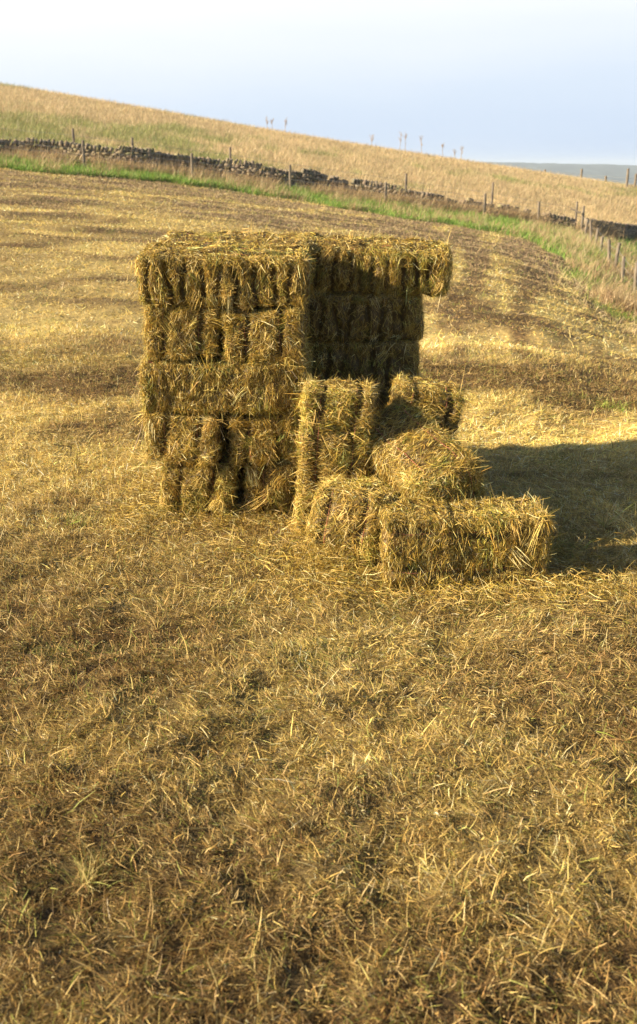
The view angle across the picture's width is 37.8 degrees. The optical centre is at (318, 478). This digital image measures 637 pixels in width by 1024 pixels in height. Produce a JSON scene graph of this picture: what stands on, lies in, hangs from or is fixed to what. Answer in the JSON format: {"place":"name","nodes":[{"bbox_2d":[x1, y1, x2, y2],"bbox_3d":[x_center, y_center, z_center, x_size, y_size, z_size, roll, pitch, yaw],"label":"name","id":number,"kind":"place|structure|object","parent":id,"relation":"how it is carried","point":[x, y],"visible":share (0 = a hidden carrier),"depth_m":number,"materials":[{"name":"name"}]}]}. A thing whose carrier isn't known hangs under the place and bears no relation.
{"place":"outdoors","nodes":[
{"label":"outdoors","id":0,"kind":"place"},
{"bbox_2d":[0,85,636,1023],"bbox_3d":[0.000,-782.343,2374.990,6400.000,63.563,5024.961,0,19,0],"label":"ground","id":1,"kind":"structure","parent":0,"point":[296,975],"depth_m":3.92,"materials":[{"name":"plant"}]},
{"bbox_2d":[43,505,112,530],"bbox_3d":[-1.511,0.247,5.904,0.504,0.188,0.482,0,19,0],"label":"grass tuft","id":2,"kind":"object","parent":1,"relation":"on","point":[85,522],"visible":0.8,"depth_m":5.93,"materials":[{"name":"plant"}]},
{"bbox_2d":[48,823,130,896],"bbox_3d":[-0.708,1.214,2.875,0.232,0.253,0.291,-12,22,-32],"label":"grass tuft","id":3,"kind":"object","parent":1,"relation":"on","point":[88,879],"visible":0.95,"depth_m":2.91,"materials":[{"name":"yellow plant"}]},
{"bbox_2d":[148,443,244,516],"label":"hay bale","id":4,"kind":"object","parent":1,"relation":"on","point":[221,485],"visible":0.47,"depth_m":5.97},
{"bbox_2d":[128,406,231,475],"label":"hay bale","id":5,"kind":"object","parent":4,"relation":"on","point":[187,438],"visible":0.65,"depth_m":5.84},
{"bbox_2d":[133,350,313,424],"bbox_3d":[-0.574,-0.625,5.946,1.220,0.526,0.668,0,19,0],"label":"hay bale","id":6,"kind":"object","parent":5,"relation":"on","point":[203,386],"visible":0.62,"depth_m":5.74},
{"bbox_2d":[132,299,224,375],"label":"hay bale","id":7,"kind":"object","parent":6,"relation":"on","point":[185,333],"visible":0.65,"depth_m":5.65},
{"bbox_2d":[126,237,318,315],"bbox_3d":[-0.568,-1.215,5.734,1.223,0.575,0.650,0,19,0],"label":"hay bale","id":8,"kind":"object","parent":7,"relation":"on","point":[241,277],"visible":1,"depth_m":5.55},
{"bbox_2d":[152,228,316,298],"bbox_3d":[-0.575,-1.404,6.124,1.130,0.480,0.594,0,19,0],"label":"hay bale","id":9,"kind":"object","parent":7,"relation":"on","point":[233,240],"visible":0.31,"depth_m":6.07},
{"bbox_2d":[215,293,319,376],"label":"hay bale","id":10,"kind":"object","parent":6,"relation":"on","point":[265,335],"visible":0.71,"depth_m":5.64},
{"bbox_2d":[235,454,299,517],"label":"hay bale","id":11,"kind":"object","parent":1,"relation":"on","point":[267,489],"visible":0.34,"depth_m":5.99},
{"bbox_2d":[224,408,301,474],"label":"hay bale","id":12,"kind":"object","parent":11,"relation":"on","point":[259,438],"visible":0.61,"depth_m":5.87},
{"bbox_2d":[165,341,317,379],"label":"hay bale","id":13,"kind":"object","parent":12,"relation":"on","point":[310,368],"visible":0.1,"depth_m":6.27},
{"bbox_2d":[0,137,576,230],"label":"dry stone wall","id":14,"kind":"structure","parent":1,"relation":"on","point":[180,158],"depth_m":46.73,"materials":[{"name":"grey stone"}]},
{"bbox_2d":[3,128,577,222],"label":"post and wire fence","id":15,"kind":"object","parent":1,"relation":"on","point":[229,154],"visible":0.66,"depth_m":49.16,"materials":[{"name":"brown wood"}]},
{"bbox_2d":[0,136,584,226],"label":"post and wire fence","id":16,"kind":"object","parent":1,"relation":"on","point":[290,175],"visible":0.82,"depth_m":46.36,"materials":[{"name":"brown wood"}]},
{"bbox_2d":[0,167,636,388],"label":"mown stubble","id":17,"kind":"object","parent":1,"relation":"on","point":[320,208],"visible":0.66,"depth_m":24.64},
{"bbox_2d":[0,81,636,225],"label":"hill grass","id":18,"kind":"structure","parent":1,"relation":"on","point":[262,151],"depth_m":72.04,"materials":[{"name":"beige plant"}]},
{"bbox_2d":[0,141,636,317],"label":"dry verge grass","id":19,"kind":"structure","parent":1,"relation":"on","point":[615,297],"depth_m":43.06,"materials":[{"name":"beige plant"}]},
{"bbox_2d":[0,152,636,298],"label":"verge grass","id":20,"kind":"structure","parent":1,"relation":"on","point":[151,176],"depth_m":42.62,"materials":[{"name":"green plant"}]},
{"bbox_2d":[3,140,636,240],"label":"wall foot grass","id":21,"kind":"structure","parent":1,"relation":"on","point":[488,209],"depth_m":48.42,"materials":[{"name":"plant"}]},
{"bbox_2d":[5,457,636,640],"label":"loose hay","id":22,"kind":"object","parent":1,"relation":"on","point":[340,568],"visible":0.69,"depth_m":5.14},
{"bbox_2d":[371,487,561,590],"bbox_3d":[0.789,0.369,5.081,1.100,0.638,0.592,0,19,0],"label":"hay bale","id":23,"kind":"object","parent":22,"relation":"on","point":[425,541],"visible":0.98,"depth_m":4.94},
{"bbox_2d":[285,369,385,537],"bbox_3d":[0.089,-0.100,5.587,0.632,1.104,0.542,0,19,0],"label":"hay bale","id":24,"kind":"object","parent":1,"relation":"on","point":[336,420],"visible":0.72,"depth_m":5.42},
{"bbox_2d":[296,462,405,570],"bbox_3d":[0.227,0.169,5.430,0.652,0.650,0.994,5,19,14],"label":"hay bale","id":25,"kind":"object","parent":1,"relation":"on","point":[344,512],"visible":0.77,"depth_m":5.09},
{"bbox_2d":[363,398,494,501],"bbox_3d":[0.583,-0.085,5.492,0.713,0.752,1.063,-10,21,-27],"label":"hay bale","id":26,"kind":"object","parent":25,"relation":"on","point":[419,452],"visible":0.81,"depth_m":5.29},
{"bbox_2d":[384,369,478,439],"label":"hay bale","id":27,"kind":"object","parent":1,"relation":"on","point":[446,401],"visible":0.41,"depth_m":5.62},
{"bbox_2d":[439,758,510,812],"bbox_3d":[0.555,1.093,3.274,0.223,0.151,0.333,12,22,33],"label":"grass tuft","id":28,"kind":"object","parent":1,"relation":"on","point":[479,797],"visible":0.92,"depth_m":3.30,"materials":[{"name":"plant"}]},
{"bbox_2d":[549,506,599,568],"bbox_3d":[1.351,0.318,5.499,0.484,0.362,0.655,-16,24,-39],"label":"grass tuft","id":29,"kind":"object","parent":1,"relation":"on","point":[560,542],"visible":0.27,"depth_m":5.42,"materials":[{"name":"brown plant"}]},
{"bbox_2d":[544,168,636,187],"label":"post and wire fence","id":30,"kind":"object","parent":1,"relation":"on","point":[627,178],"visible":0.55,"depth_m":100.92,"materials":[{"name":"brown wood"}]},
{"bbox_2d":[566,490,629,527],"bbox_3d":[1.744,0.170,5.623,0.420,0.302,0.319,0,19,0],"label":"grass tuft","id":31,"kind":"object","parent":1,"relation":"on","point":[604,523],"visible":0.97,"depth_m":5.69,"materials":[{"name":"brown plant"}]},
{"bbox_2d":[580,212,636,294],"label":"post and wire fence","id":32,"kind":"object","parent":1,"relation":"on","point":[622,272],"visible":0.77,"depth_m":38.21,"materials":[{"name":"brown wood"}]},
{"bbox_2d":[580,218,636,238],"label":"dry stone wall","id":33,"kind":"structure","parent":1,"relation":"on","point":[630,230],"depth_m":54.28,"materials":[{"name":"grey stone"}]},
{"bbox_2d":[592,395,636,412],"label":"grass tuft","id":34,"kind":"object","parent":1,"relation":"on","point":[617,404],"visible":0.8,"depth_m":9.09,"materials":[{"name":"yellow plant"}]},
{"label":"hay bale","id":35,"kind":"object","parent":1,"relation":"on","visible":0},
{"bbox_2d":[300,386,390,412],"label":"hay bale","id":36,"kind":"object","parent":35,"relation":"on","point":[382,399],"visible":0.01,"depth_m":6.57},
{"bbox_2d":[307,338,425,391],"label":"hay bale","id":37,"kind":"object","parent":36,"relation":"on","point":[379,359],"visible":0.5,"depth_m":6.48},
{"bbox_2d":[308,291,429,346],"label":"hay bale","id":38,"kind":"object","parent":37,"relation":"on","point":[350,317],"visible":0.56,"depth_m":6.39},
{"bbox_2d":[297,229,459,310],"bbox_3d":[0.380,-1.476,6.477,1.227,0.578,0.650,0,19,0],"label":"hay bale","id":39,"kind":"object","parent":38,"relation":"on","point":[392,266],"visible":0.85,"depth_m":6.28},
{"bbox_2d":[0,0,636,164],"label":"sky","id":40,"kind":"structure","parent":0,"point":[527,81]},
{"bbox_2d":[485,162,636,184],"bbox_3d":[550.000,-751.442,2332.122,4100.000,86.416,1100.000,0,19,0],"label":"hills","id":41,"kind":"structure","parent":0,"point":[611,171],"depth_m":2304.33,"materials":[{"name":"grey"}]},
{"bbox_2d":[501,221,636,341],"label":"rough grass","id":42,"kind":"structure","parent":0,"point":[596,252],"depth_m":31.36,"materials":[{"name":"beige plant"}]},
{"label":"hay bale","id":43,"kind":"object","parent":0,"visible":0},
{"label":"hay bale","id":44,"kind":"object","parent":43,"relation":"on","visible":0},
{"bbox_2d":[156,221,308,241],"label":"hay bale","id":45,"kind":"object","parent":44,"relation":"on","point":[182,233],"visible":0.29,"depth_m":6.46}
]}

